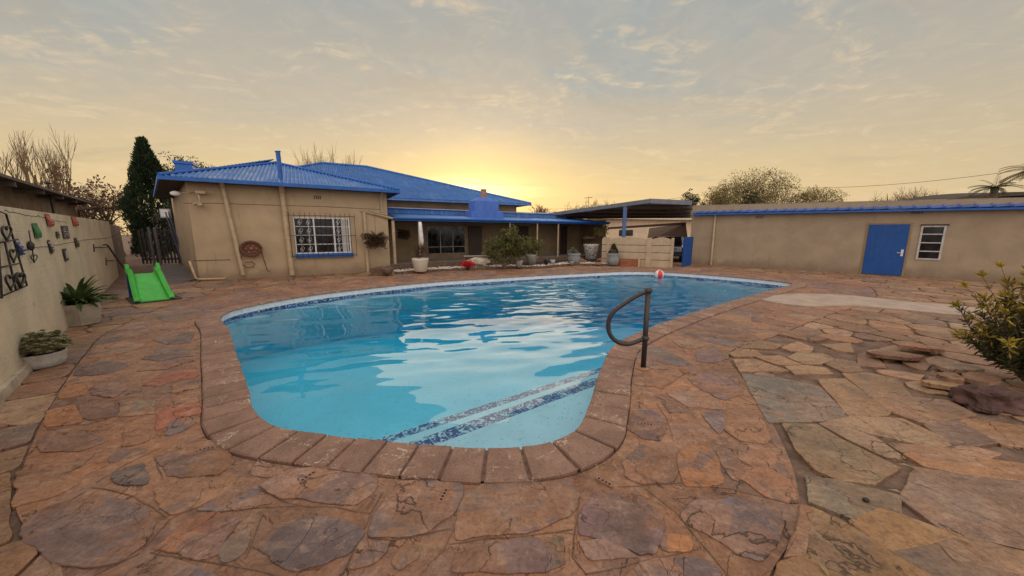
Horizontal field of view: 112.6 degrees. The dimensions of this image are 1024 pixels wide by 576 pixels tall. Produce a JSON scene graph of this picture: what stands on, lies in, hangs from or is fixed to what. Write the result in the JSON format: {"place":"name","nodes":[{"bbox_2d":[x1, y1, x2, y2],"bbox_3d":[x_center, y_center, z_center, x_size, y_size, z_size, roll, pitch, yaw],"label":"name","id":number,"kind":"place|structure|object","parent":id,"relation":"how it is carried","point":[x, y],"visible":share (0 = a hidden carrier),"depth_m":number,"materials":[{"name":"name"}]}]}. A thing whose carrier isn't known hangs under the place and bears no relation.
{"place":"outdoors","nodes":[
{"label":"outdoors","id":0,"kind":"place"},
{"bbox_2d":[150,265,195,283],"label":"passage floor","id":1,"kind":"structure","parent":0,"point":[176,274],"depth_m":13.25,"materials":[{"name":"grey concrete"}]},
{"bbox_2d":[165,212,181,263],"bbox_3d":[-16.488,-2.392,16.749,0.572,2.608,0.096,-2,9,-15],"label":"passage post","id":2,"kind":"object","parent":1,"relation":"on","point":[173,234],"visible":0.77,"depth_m":16.68,"materials":[{"name":"grey metal"}]},
{"bbox_2d":[438,488,448,502],"bbox_3d":[-0.421,1.284,2.104,0.028,0.028,0.116,2,9,13],"label":"perforated brick","id":3,"kind":"object","parent":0,"point":[443,495],"visible":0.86,"depth_m":2.10,"materials":[{"name":"brown brick"}]},
{"bbox_2d":[0,262,1023,575],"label":"flagstone paving","id":4,"kind":"structure","parent":0,"point":[962,482],"depth_m":2.74,"materials":[{"name":"brown stone"}]},
{"bbox_2d":[18,329,73,369],"bbox_3d":[-5.707,0.727,4.133,0.642,0.451,0.515,0,9,0],"label":"succulent bowl","id":5,"kind":"object","parent":4,"relation":"on","point":[47,349],"visible":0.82,"depth_m":4.06,"materials":[{"name":"plant"}]},
{"bbox_2d":[59,274,123,326],"bbox_3d":[-7.672,0.201,6.018,1.084,0.890,1.049,-3,10,-20],"label":"agapanthus pot","id":6,"kind":"object","parent":4,"relation":"on","point":[84,304],"visible":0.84,"depth_m":5.95,"materials":[{"name":"concrete"}]},
{"bbox_2d":[124,263,181,303],"bbox_3d":[-8.864,-0.151,8.368,1.281,0.840,0.843,7,11,36],"label":"toy slide","id":7,"kind":"object","parent":4,"relation":"on","point":[153,286],"visible":1,"depth_m":8.32,"materials":[{"name":"green plastic"}]},
{"bbox_2d":[370,266,393,275],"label":"brick planter block","id":8,"kind":"structure","parent":4,"relation":"on","point":[376,271],"depth_m":12.97,"materials":[{"name":"brown brick"}]},
{"bbox_2d":[381,264,393,273],"bbox_3d":[-4.704,-0.721,12.894,0.462,0.356,0.457,8,12,41],"label":"pot","id":9,"kind":"object","parent":8,"relation":"on","point":[387,270],"visible":1,"depth_m":12.76,"materials":[{"name":"brown ceramic"}]},
{"bbox_2d":[619,259,639,266],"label":"red brick kerb wall","id":10,"kind":"structure","parent":4,"relation":"on","point":[630,262],"depth_m":16.50,"materials":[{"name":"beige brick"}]},
{"bbox_2d":[601,237,674,267],"bbox_3d":[6.043,-1.766,16.620,3.295,1.405,0.130,5,10,26],"label":"precast fence","id":11,"kind":"object","parent":4,"relation":"on","point":[654,252],"visible":0.94,"depth_m":16.41,"materials":[{"name":"beige concrete"}]},
{"bbox_2d":[681,237,693,266],"bbox_3d":[8.492,-1.769,16.499,1.172,1.390,0.052,-9,13,-43],"label":"blue gate leaf","id":12,"kind":"object","parent":4,"relation":"on","point":[687,251],"visible":1,"depth_m":16.43,"materials":[{"name":"paint"}]},
{"bbox_2d":[819,562,828,575],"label":"fallen leaf","id":13,"kind":"object","parent":4,"relation":"on","point":[824,569],"visible":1,"depth_m":1.62,"materials":[{"name":"brown plant"}]},
{"bbox_2d":[866,351,924,360],"bbox_3d":[4.903,0.864,4.347,0.570,0.045,0.265,1,6,11],"label":"loose slab","id":14,"kind":"object","parent":4,"relation":"on","point":[904,356],"depth_m":4.31,"materials":[{"name":"beige stone"}]},
{"bbox_2d":[897,343,944,352],"bbox_3d":[5.510,0.803,4.624,0.506,0.045,0.260,4,7,20],"label":"loose slab","id":15,"kind":"object","parent":14,"relation":"on","point":[919,347],"depth_m":4.56,"materials":[{"name":"beige stone"}]},
{"bbox_2d":[920,380,963,390],"bbox_3d":[4.503,1.012,3.529,0.403,0.045,0.167,4,7,16],"label":"loose slab","id":16,"kind":"object","parent":4,"relation":"on","point":[938,384],"depth_m":3.52,"materials":[{"name":"beige stone"}]},
{"bbox_2d":[936,372,964,383],"bbox_3d":[4.691,0.954,3.640,0.283,0.045,0.185,-2,13,-17],"label":"loose slab","id":17,"kind":"object","parent":16,"relation":"on","point":[951,377],"depth_m":3.60,"materials":[{"name":"brown stone"}]},
{"bbox_2d":[955,537,975,545],"bbox_3d":[2.358,1.317,1.776,0.021,0.011,0.072,-3,10,-16],"label":"fallen leaf","id":18,"kind":"object","parent":4,"relation":"on","point":[965,540],"visible":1,"depth_m":1.78,"materials":[{"name":"brown plant"}]},
{"bbox_2d":[962,372,1001,385],"bbox_3d":[5.022,0.967,3.652,0.374,0.045,0.252,-7,8,-28],"label":"loose slab","id":19,"kind":"object","parent":4,"relation":"on","point":[984,379],"depth_m":3.61,"materials":[{"name":"brown stone"}]},
{"bbox_2d":[947,260,1023,381],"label":"yellow tipped shrub","id":20,"kind":"object","parent":4,"relation":"on","point":[1003,342],"visible":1,"depth_m":3.65,"materials":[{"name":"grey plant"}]},
{"bbox_2d":[948,383,1023,416],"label":"boulder","id":21,"kind":"object","parent":4,"relation":"on","point":[991,399],"visible":0.83,"depth_m":3.12,"materials":[{"name":"brown stone"}]},
{"bbox_2d":[0,0,1023,234],"label":"sky","id":22,"kind":"structure","parent":0,"point":[554,104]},
{"bbox_2d":[8,235,1023,575],"bbox_3d":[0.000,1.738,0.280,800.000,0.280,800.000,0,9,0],"label":"ground","id":23,"kind":"structure","parent":0,"point":[800,467],"depth_m":3.83,"materials":[{"name":"brown stone"}]},
{"bbox_2d":[0,131,60,191],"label":"bare tree","id":24,"kind":"object","parent":23,"relation":"on","point":[22,164],"visible":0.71,"depth_m":24.40,"materials":[{"name":"brown plant"}]},
{"bbox_2d":[0,173,93,216],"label":"neighbour outbuilding","id":25,"kind":"structure","parent":23,"relation":"on","point":[18,193],"depth_m":11.17,"materials":[{"name":"paint"}]},
{"bbox_2d":[26,123,77,193],"bbox_3d":[-35.045,-7.417,26.337,4.107,9.778,2.538,2,9,13],"label":"bare tree","id":26,"kind":"object","parent":23,"relation":"on","point":[52,161],"visible":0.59,"depth_m":25.92,"materials":[{"name":"brown plant"}]},
{"bbox_2d":[0,206,126,405],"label":"boundary wall","id":27,"kind":"structure","parent":23,"relation":"on","point":[34,305],"depth_m":5.09,"materials":[{"name":"beige paint"}]},
{"bbox_2d":[0,211,27,298],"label":"heart trellis","id":28,"kind":"object","parent":27,"relation":"attached to","point":[15,276],"visible":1,"depth_m":3.99,"materials":[{"name":"metal"}]},
{"bbox_2d":[15,239,26,254],"bbox_3d":[-6.260,-0.523,4.355,0.226,0.207,0.045,9,13,44],"label":"wall plaque","id":29,"kind":"object","parent":27,"relation":"attached to","point":[22,249],"depth_m":4.33,"materials":[{"name":"blue ceramic"}]},
{"bbox_2d":[27,230,37,262],"bbox_3d":[-6.599,-0.567,4.691,0.329,0.446,0.070,9,13,44],"label":"wire ornament","id":30,"kind":"object","parent":27,"relation":"hanging from","point":[30,245],"visible":1,"depth_m":4.66,"materials":[{"name":"metal"}]},
{"bbox_2d":[32,223,41,237],"bbox_3d":[-7.008,-0.848,5.042,0.323,0.214,0.020,9,13,44],"label":"wall plaque","id":31,"kind":"object","parent":27,"relation":"attached to","point":[37,232],"depth_m":5.02,"materials":[{"name":"green ceramic"}]},
{"bbox_2d":[44,213,54,226],"bbox_3d":[-7.698,-1.129,5.689,0.346,0.207,0.055,9,13,44],"label":"wall plaque","id":32,"kind":"object","parent":27,"relation":"attached to","point":[50,222],"depth_m":5.64,"materials":[{"name":"red ceramic"}]},
{"bbox_2d":[47,240,54,253],"bbox_3d":[-7.486,-0.672,5.553,0.208,0.220,0.037,9,13,44],"label":"wall plaque","id":33,"kind":"object","parent":27,"relation":"attached to","point":[52,249],"depth_m":5.52,"materials":[{"name":"grey wood"}]},
{"bbox_2d":[61,226,69,238],"bbox_3d":[-8.604,-1.075,6.588,0.638,0.242,0.010,9,13,44],"label":"wall plaque","id":34,"kind":"object","parent":27,"relation":"attached to","point":[65,231],"depth_m":6.57,"materials":[{"name":"grey wood"}]},
{"bbox_2d":[62,248,68,260],"bbox_3d":[-8.254,-0.617,6.319,0.333,0.222,0.018,9,13,44],"label":"wall plaque","id":35,"kind":"object","parent":27,"relation":"attached to","point":[65,253],"depth_m":6.29,"materials":[{"name":"grey wood"}]},
{"bbox_2d":[71,216,78,225],"bbox_3d":[-9.510,-1.460,7.442,0.571,0.211,0.036,9,13,44],"label":"wall plaque","id":36,"kind":"object","parent":27,"relation":"attached to","point":[75,221],"depth_m":7.38,"materials":[{"name":"red ceramic"}]},
{"bbox_2d":[74,238,79,246],"bbox_3d":[-9.278,-0.972,7.284,0.288,0.198,0.029,9,13,44],"label":"wall plaque","id":37,"kind":"object","parent":27,"relation":"attached to","point":[77,243],"depth_m":7.24,"materials":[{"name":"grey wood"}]},
{"bbox_2d":[93,244,123,267],"bbox_3d":[-13.127,-0.968,11.185,6.149,1.076,0.152,9,13,44],"label":"wall handrail","id":38,"kind":"object","parent":27,"relation":"attached to","point":[112,252],"depth_m":10.66,"materials":[{"name":"brown metal"}]},
{"bbox_2d":[33,163,135,235],"bbox_3d":[-28.361,-4.717,21.496,7.693,5.706,5.638,-5,11,-29],"label":"brown leaved tree","id":39,"kind":"object","parent":23,"relation":"on","point":[76,193],"visible":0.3,"depth_m":21.58,"materials":[{"name":"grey plant"}]},
{"bbox_2d":[73,180,145,255],"bbox_3d":[-27.784,-4.591,23.099,5.809,5.365,5.982,0,9,0],"label":"bare tree","id":40,"kind":"object","parent":23,"relation":"on","point":[101,214],"visible":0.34,"depth_m":22.74,"materials":[{"name":"brown plant"}]},
{"bbox_2d":[106,193,146,253],"bbox_3d":[-28.910,-5.179,26.526,5.226,5.366,3.891,8,12,40],"label":"bare tree","id":41,"kind":"object","parent":23,"relation":"on","point":[121,228],"visible":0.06,"depth_m":25.51,"materials":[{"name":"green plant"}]},
{"bbox_2d":[114,135,178,258],"bbox_3d":[-21.971,-5.431,20.917,3.078,7.478,3.190,0,9,0],"label":"cypress tree","id":42,"kind":"object","parent":23,"relation":"on","point":[144,167],"visible":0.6,"depth_m":20.17,"materials":[{"name":"green plant"}]},
{"bbox_2d":[137,227,180,264],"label":"side gate","id":43,"kind":"structure","parent":23,"relation":"on","point":[158,258],"depth_m":17.30,"materials":[{"name":"paint"}]},
{"bbox_2d":[141,199,180,263],"bbox_3d":[-17.480,-2.925,17.750,2.160,3.347,1.739,0,9,0],"label":"flowering shrub","id":44,"kind":"object","parent":23,"relation":"on","point":[161,219],"visible":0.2,"depth_m":17.44,"materials":[{"name":"green plant"}]},
{"bbox_2d":[155,151,217,202],"bbox_3d":[-24.175,-6.140,25.314,5.922,7.480,3.529,0,9,0],"label":"dark broadleaf tree","id":45,"kind":"object","parent":23,"relation":"on","point":[170,169],"visible":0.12,"depth_m":24.54,"materials":[{"name":"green plant"}]},
{"bbox_2d":[292,145,360,165],"bbox_3d":[-16.482,-8.025,30.506,5.529,9.694,3.739,4,10,23],"label":"bare tree","id":46,"kind":"object","parent":23,"relation":"on","point":[308,160],"visible":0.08,"depth_m":30.00,"materials":[{"name":"brown plant"}]},
{"bbox_2d":[153,151,531,281],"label":"house","id":47,"kind":"structure","parent":23,"relation":"on","point":[299,220],"depth_m":12.86,"materials":[{"name":"paint"}]},
{"bbox_2d":[159,209,171,217],"bbox_3d":[-17.234,-3.711,16.979,0.400,0.440,0.130,-3,10,-17],"label":"meter box","id":48,"kind":"object","parent":47,"relation":"attached to","point":[162,213],"visible":0.84,"depth_m":16.92,"materials":[{"name":"white paint"}]},
{"bbox_2d":[170,191,190,195],"bbox_3d":[-10.540,-3.024,10.944,0.623,0.172,0.163,-8,12,-40],"label":"floodlight","id":49,"kind":"object","parent":47,"relation":"attached to","point":[175,193],"visible":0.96,"depth_m":10.80,"materials":[{"name":"white paint"}]},
{"bbox_2d":[192,191,205,205],"bbox_3d":[-10.145,-2.911,11.092,0.330,0.478,0.412,-5,11,-31],"label":"security camera","id":50,"kind":"object","parent":47,"relation":"attached to","point":[199,198],"visible":1,"depth_m":11.05,"materials":[{"name":"beige paint"}]},
{"bbox_2d":[239,241,269,271],"bbox_3d":[-9.134,-1.113,12.101,0.802,1.132,0.170,-5,11,-31],"label":"hose reel","id":51,"kind":"object","parent":47,"relation":"attached to","point":[250,248],"visible":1,"depth_m":12.00,"materials":[{"name":"red metal"}]},
{"bbox_2d":[288,212,356,257],"bbox_3d":[-7.222,-2.028,13.133,2.268,1.683,0.222,-5,11,-31],"label":"window","id":52,"kind":"structure","parent":47,"relation":"in","point":[325,237],"depth_m":13.16,"materials":[{"name":"white paint"}]},
{"bbox_2d":[10,268,875,575],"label":"mortar apron","id":53,"kind":"object","parent":23,"relation":"on","point":[684,432],"visible":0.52,"depth_m":2.21,"materials":[{"name":"brown stone"}]},
{"bbox_2d":[196,446,216,451],"bbox_3d":[-2.283,1.212,2.555,0.116,0.028,0.028,-3,10,-20],"label":"perforated brick","id":54,"kind":"object","parent":53,"relation":"on","point":[207,448],"visible":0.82,"depth_m":2.55,"materials":[{"name":"brown stone"}]},
{"bbox_2d":[298,470,316,481],"bbox_3d":[-1.352,1.258,2.265,0.028,0.028,0.116,4,10,24],"label":"perforated brick","id":55,"kind":"object","parent":53,"relation":"on","point":[308,475],"visible":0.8,"depth_m":2.26,"materials":[{"name":"brown brick"}]},
{"bbox_2d":[29,374,767,575],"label":"mortar score lines","id":56,"kind":"object","parent":53,"relation":"on","point":[157,510],"visible":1,"depth_m":1.83,"materials":[{"name":"concrete"}]},
{"bbox_2d":[595,476,612,488],"bbox_3d":[0.599,1.266,2.216,0.116,0.028,0.028,8,12,42],"label":"perforated brick","id":57,"kind":"object","parent":53,"relation":"on","point":[604,482],"visible":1,"depth_m":2.21,"materials":[{"name":"brown brick"}]},
{"bbox_2d":[606,287,651,370],"bbox_3d":[1.388,0.486,4.020,0.561,1.002,0.143,0,9,0],"label":"pool handrail","id":58,"kind":"object","parent":53,"relation":"on","point":[646,292],"visible":1,"depth_m":4.00,"materials":[{"name":"grey metal"}]},
{"bbox_2d":[360,189,609,271],"bbox_3d":[-1.067,-3.403,19.295,14.928,3.888,4.681,-6,11,-31],"label":"verandah","id":59,"kind":"object","parent":23,"relation":"on","point":[451,237],"visible":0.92,"depth_m":18.59,"materials":[{"name":"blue paint"}]},
{"bbox_2d":[360,213,391,248],"bbox_3d":[-5.479,-2.249,13.670,1.121,1.444,1.114,6,11,34],"label":"hanging basket","id":60,"kind":"object","parent":59,"relation":"hanging from","point":[377,240],"visible":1,"depth_m":13.60,"materials":[{"name":"plant"}]},
{"bbox_2d":[396,226,410,239],"bbox_3d":[-5.036,-2.761,15.759,0.726,1.096,0.709,0,9,0],"label":"hanging basket","id":61,"kind":"object","parent":59,"relation":"hanging from","point":[403,234],"visible":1,"depth_m":15.68,"materials":[{"name":"plant"}]},
{"bbox_2d":[418,222,423,245],"bbox_3d":[-3.597,-2.138,13.503,0.177,0.933,0.170,0,9,0],"label":"hanging cloth","id":62,"kind":"object","parent":59,"relation":"hanging from","point":[421,238],"visible":1,"depth_m":13.44,"materials":[{"name":"white fabric"}]},
{"bbox_2d":[426,226,465,253],"bbox_3d":[-3.578,-2.629,18.680,2.215,1.507,0.030,-6,11,-31],"label":"window","id":63,"kind":"structure","parent":59,"relation":"in","point":[440,239],"depth_m":18.66,"materials":[{"name":"paint"}]},
{"bbox_2d":[468,226,481,257],"bbox_3d":[-2.097,-2.648,19.602,0.846,1.773,0.039,-6,11,-31],"label":"door","id":64,"kind":"structure","parent":59,"relation":"in","point":[474,232],"depth_m":19.56,"materials":[{"name":"brown wood"}]},
{"bbox_2d":[463,255,489,259],"bbox_3d":[-1.673,-1.369,16.219,1.250,0.350,0.400,-3,10,-17],"label":"garden bench","id":65,"kind":"object","parent":59,"relation":"on","point":[467,257],"visible":0.53,"depth_m":16.06,"materials":[{"name":"concrete"}]},
{"bbox_2d":[515,226,528,254],"bbox_3d":[0.617,-2.939,21.259,0.965,1.789,0.039,-6,11,-31],"label":"door","id":66,"kind":"structure","parent":59,"relation":"in","point":[523,230],"depth_m":21.21,"materials":[{"name":"brown wood"}]},
{"bbox_2d":[560,226,567,253],"bbox_3d":[3.448,-3.184,22.997,0.665,1.931,0.039,-6,11,-31],"label":"door","id":67,"kind":"structure","parent":59,"relation":"in","point":[563,232],"depth_m":22.98,"materials":[{"name":"brown wood"}]},
{"bbox_2d":[582,236,594,242],"bbox_3d":[5.027,-3.184,22.457,0.800,0.500,0.350,-6,11,-31],"label":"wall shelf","id":68,"kind":"object","parent":59,"relation":"attached to","point":[591,237],"depth_m":22.34,"materials":[{"name":"brown wood"}]},
{"bbox_2d":[593,220,608,236],"bbox_3d":[5.392,-3.563,20.621,0.996,1.057,1.035,5,11,30],"label":"hanging basket","id":69,"kind":"object","parent":59,"relation":"hanging from","point":[600,231],"visible":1,"depth_m":20.47,"materials":[{"name":"plant"}]},
{"bbox_2d":[195,270,806,484],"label":"swimming pool","id":70,"kind":"structure","parent":23,"relation":"in","point":[447,380],"depth_m":6.65,"materials":[{"name":"blue liquid"}]},
{"bbox_2d":[287,275,777,321],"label":"water","id":71,"kind":"structure","parent":70,"relation":"in","point":[657,285],"depth_m":10.91,"materials":[{"name":"blue liquid"}]},
{"bbox_2d":[654,269,663,278],"bbox_3d":[5.960,-0.560,13.817,0.370,0.395,0.370,0,9,0],"label":"beach ball","id":72,"kind":"object","parent":71,"relation":"on","point":[659,274],"visible":1,"depth_m":13.69,"materials":[{"name":"plastic"}]},
{"bbox_2d":[393,258,618,274],"bbox_3d":[1.139,-1.020,16.164,14.234,0.177,3.522,-6,11,-31],"label":"garden bed","id":73,"kind":"object","parent":23,"relation":"on","point":[542,265],"visible":0.54,"depth_m":15.48,"materials":[{"name":"white gravel"}]},
{"bbox_2d":[412,242,430,271],"bbox_3d":[-3.593,-1.271,13.531,0.765,1.240,0.666,0,9,0],"label":"white planter","id":74,"kind":"object","parent":73,"relation":"on","point":[420,264],"visible":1,"depth_m":13.40,"materials":[{"name":"ceramic"}]},
{"bbox_2d":[460,259,475,269],"bbox_3d":[-1.859,-1.021,14.668,0.776,0.526,0.718,-8,12,-40],"label":"red leaved plant","id":75,"kind":"object","parent":73,"relation":"on","point":[467,264],"visible":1,"depth_m":14.56,"materials":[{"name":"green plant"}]},
{"bbox_2d":[466,257,490,265],"bbox_3d":[-1.485,-1.169,15.021,1.094,0.376,0.615,0,9,0],"label":"pale boulder","id":76,"kind":"object","parent":73,"relation":"on","point":[479,261],"visible":0.88,"depth_m":14.81,"materials":[{"name":"stone"}]},
{"bbox_2d":[481,224,533,267],"bbox_3d":[-0.230,-1.828,14.870,2.363,1.950,1.096,0,9,0],"label":"round leaved bush","id":77,"kind":"object","parent":73,"relation":"on","point":[511,250],"visible":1,"depth_m":14.74,"materials":[{"name":"green plant"}]},
{"bbox_2d":[515,258,522,266],"bbox_3d":[0.312,-1.145,15.312,0.357,0.425,0.352,0,9,0],"label":"pot","id":78,"kind":"object","parent":73,"relation":"on","point":[518,263],"visible":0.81,"depth_m":15.21,"materials":[{"name":"concrete"}]},
{"bbox_2d":[522,236,544,264],"bbox_3d":[0.915,-1.799,16.361,1.266,1.383,1.212,-8,12,-42],"label":"leafy pot plant","id":79,"kind":"object","parent":73,"relation":"on","point":[531,259],"visible":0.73,"depth_m":16.13,"materials":[{"name":"green plant"}]},
{"bbox_2d":[567,247,580,263],"bbox_3d":[3.104,-1.657,17.162,0.708,0.847,0.670,0,9,0],"label":"succulent pot","id":80,"kind":"object","parent":73,"relation":"on","point":[574,255],"visible":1,"depth_m":16.98,"materials":[{"name":"concrete"}]},
{"bbox_2d":[583,243,598,259],"bbox_3d":[4.483,-2.127,19.369,0.880,1.005,0.874,0,9,0],"label":"mosaic pot","id":81,"kind":"object","parent":73,"relation":"on","point":[591,250],"visible":1,"depth_m":19.09,"materials":[{"name":"stone"}]},
{"bbox_2d":[607,243,619,264],"bbox_3d":[4.957,-1.659,16.683,0.620,1.054,0.620,0,9,0],"label":"conifer pot","id":82,"kind":"object","parent":73,"relation":"on","point":[612,258],"visible":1,"depth_m":16.52,"materials":[{"name":"ceramic"}]},
{"bbox_2d":[529,203,555,213],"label":"bare tree","id":83,"kind":"object","parent":23,"relation":"on","point":[540,210],"visible":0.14,"depth_m":57.61,"materials":[{"name":"brown plant"}]},
{"bbox_2d":[565,199,596,209],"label":"bare tree","id":84,"kind":"object","parent":23,"relation":"on","point":[595,201],"visible":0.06,"depth_m":53.17,"materials":[{"name":"brown plant"}]},
{"bbox_2d":[551,199,691,254],"bbox_3d":[6.734,-3.391,20.915,12.732,3.250,8.823,0,9,0],"label":"carport","id":85,"kind":"object","parent":23,"relation":"on","point":[657,208],"visible":0.82,"depth_m":19.80,"materials":[{"name":"metal"}]},
{"bbox_2d":[586,215,691,238],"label":"neighbour house","id":86,"kind":"structure","parent":23,"relation":"on","point":[641,232],"depth_m":33.73,"materials":[{"name":"beige paint"}]},
{"bbox_2d":[619,230,632,235],"bbox_3d":[11.178,-5.407,33.447,1.536,0.568,0.049,-3,10,-16],"label":"window","id":87,"kind":"structure","parent":86,"relation":"in","point":[628,232],"depth_m":33.48,"materials":[{"name":"grey glass"}]},
{"bbox_2d":[653,236,683,261],"bbox_3d":[9.343,-2.394,20.466,1.810,1.416,4.130,5,10,28],"label":"parked car","id":88,"kind":"object","parent":23,"relation":"on","point":[678,245],"visible":0.28,"depth_m":19.05,"materials":[{"name":"white paint"}]},
{"bbox_2d":[681,188,710,215],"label":"tree","id":89,"kind":"object","parent":23,"relation":"on","point":[695,200],"visible":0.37,"depth_m":36.47,"materials":[{"name":"green plant"}]},
{"bbox_2d":[701,183,737,204],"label":"willowy tree","id":90,"kind":"object","parent":23,"relation":"on","point":[714,196],"visible":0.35,"depth_m":40.45,"materials":[{"name":"green plant"}]},
{"bbox_2d":[708,167,800,204],"bbox_3d":[27.779,-9.146,38.925,9.750,9.077,8.112,0,9,0],"label":"willowy tree","id":91,"kind":"object","parent":23,"relation":"on","point":[751,186],"visible":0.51,"depth_m":37.84,"materials":[{"name":"green plant"}]},
{"bbox_2d":[738,188,772,203],"bbox_3d":[24.493,-7.235,35.764,4.669,6.219,3.681,7,12,39],"label":"dense bush","id":92,"kind":"object","parent":23,"relation":"on","point":[754,201],"visible":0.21,"depth_m":34.96,"materials":[{"name":"green plant"}]},
{"bbox_2d":[780,185,846,202],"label":"willowy tree","id":93,"kind":"object","parent":23,"relation":"on","point":[808,196],"visible":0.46,"depth_m":40.86,"materials":[{"name":"green plant"}]},
{"bbox_2d":[690,197,1023,282],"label":"outbuilding","id":94,"kind":"structure","parent":23,"relation":"on","point":[959,239],"depth_m":13.18,"materials":[{"name":"paint"}]},
{"bbox_2d":[861,224,909,275],"bbox_3d":[14.181,-1.454,12.972,0.110,1.888,1.047,-9,13,-44],"label":"door","id":95,"kind":"structure","parent":94,"relation":"in","point":[885,249],"depth_m":12.97,"materials":[{"name":"blue paint"}]},
{"bbox_2d":[915,224,949,259],"bbox_3d":[14.976,-1.637,12.176,0.059,1.261,0.642,-9,13,-44],"label":"window","id":96,"kind":"structure","parent":94,"relation":"in","point":[931,239],"depth_m":12.20,"materials":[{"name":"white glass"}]},
{"bbox_2d":[869,186,938,200],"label":"bare tree","id":97,"kind":"object","parent":23,"relation":"on","point":[908,195],"visible":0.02,"depth_m":29.22,"materials":[{"name":"brown plant"}]},
{"bbox_2d":[968,176,1022,197],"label":"palm","id":98,"kind":"object","parent":23,"relation":"on","point":[994,191],"visible":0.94,"depth_m":21.29,"materials":[{"name":"green plant"}]},
{"bbox_2d":[997,164,1023,186],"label":"palm","id":99,"kind":"object","parent":23,"relation":"on","point":[1019,175],"visible":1,"depth_m":16.98,"materials":[{"name":"green plant"}]},
{"bbox_2d":[639,422,653,425],"bbox_3d":[1.134,1.159,2.881,0.116,0.028,0.028,2,9,14],"label":"perforated brick","id":100,"kind":"object","parent":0,"point":[648,424],"visible":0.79,"depth_m":2.87,"materials":[{"name":"brown brick"}]},
{"bbox_2d":[608,222,686,238],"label":"wall","id":101,"kind":"structure","parent":0,"point":[673,229],"depth_m":26.22,"materials":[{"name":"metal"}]},
{"bbox_2d":[762,293,990,314],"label":"cast concrete path","id":102,"kind":"structure","parent":0,"point":[807,299],"depth_m":7.79,"materials":[{"name":"beige concrete"}]},
{"bbox_2d":[829,170,1018,187],"bbox_3d":[39.592,-11.256,36.171,0.036,0.719,17.226,-5,10,-29],"label":"power line","id":103,"kind":"object","parent":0,"point":[916,182],"visible":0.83,"depth_m":34.10,"materials":[{"name":"metal"}]},
{"bbox_2d":[935,362,984,373],"bbox_3d":[5.191,0.931,3.979,0.472,0.045,0.284,0,7,-6],"label":"loose slab","id":104,"kind":"object","parent":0,"point":[957,367],"depth_m":3.93,"materials":[{"name":"beige stone"}]},
{"bbox_2d":[904,192,1023,199],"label":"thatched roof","id":105,"kind":"structure","parent":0,"point":[973,196],"depth_m":23.90,"materials":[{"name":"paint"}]}
]}

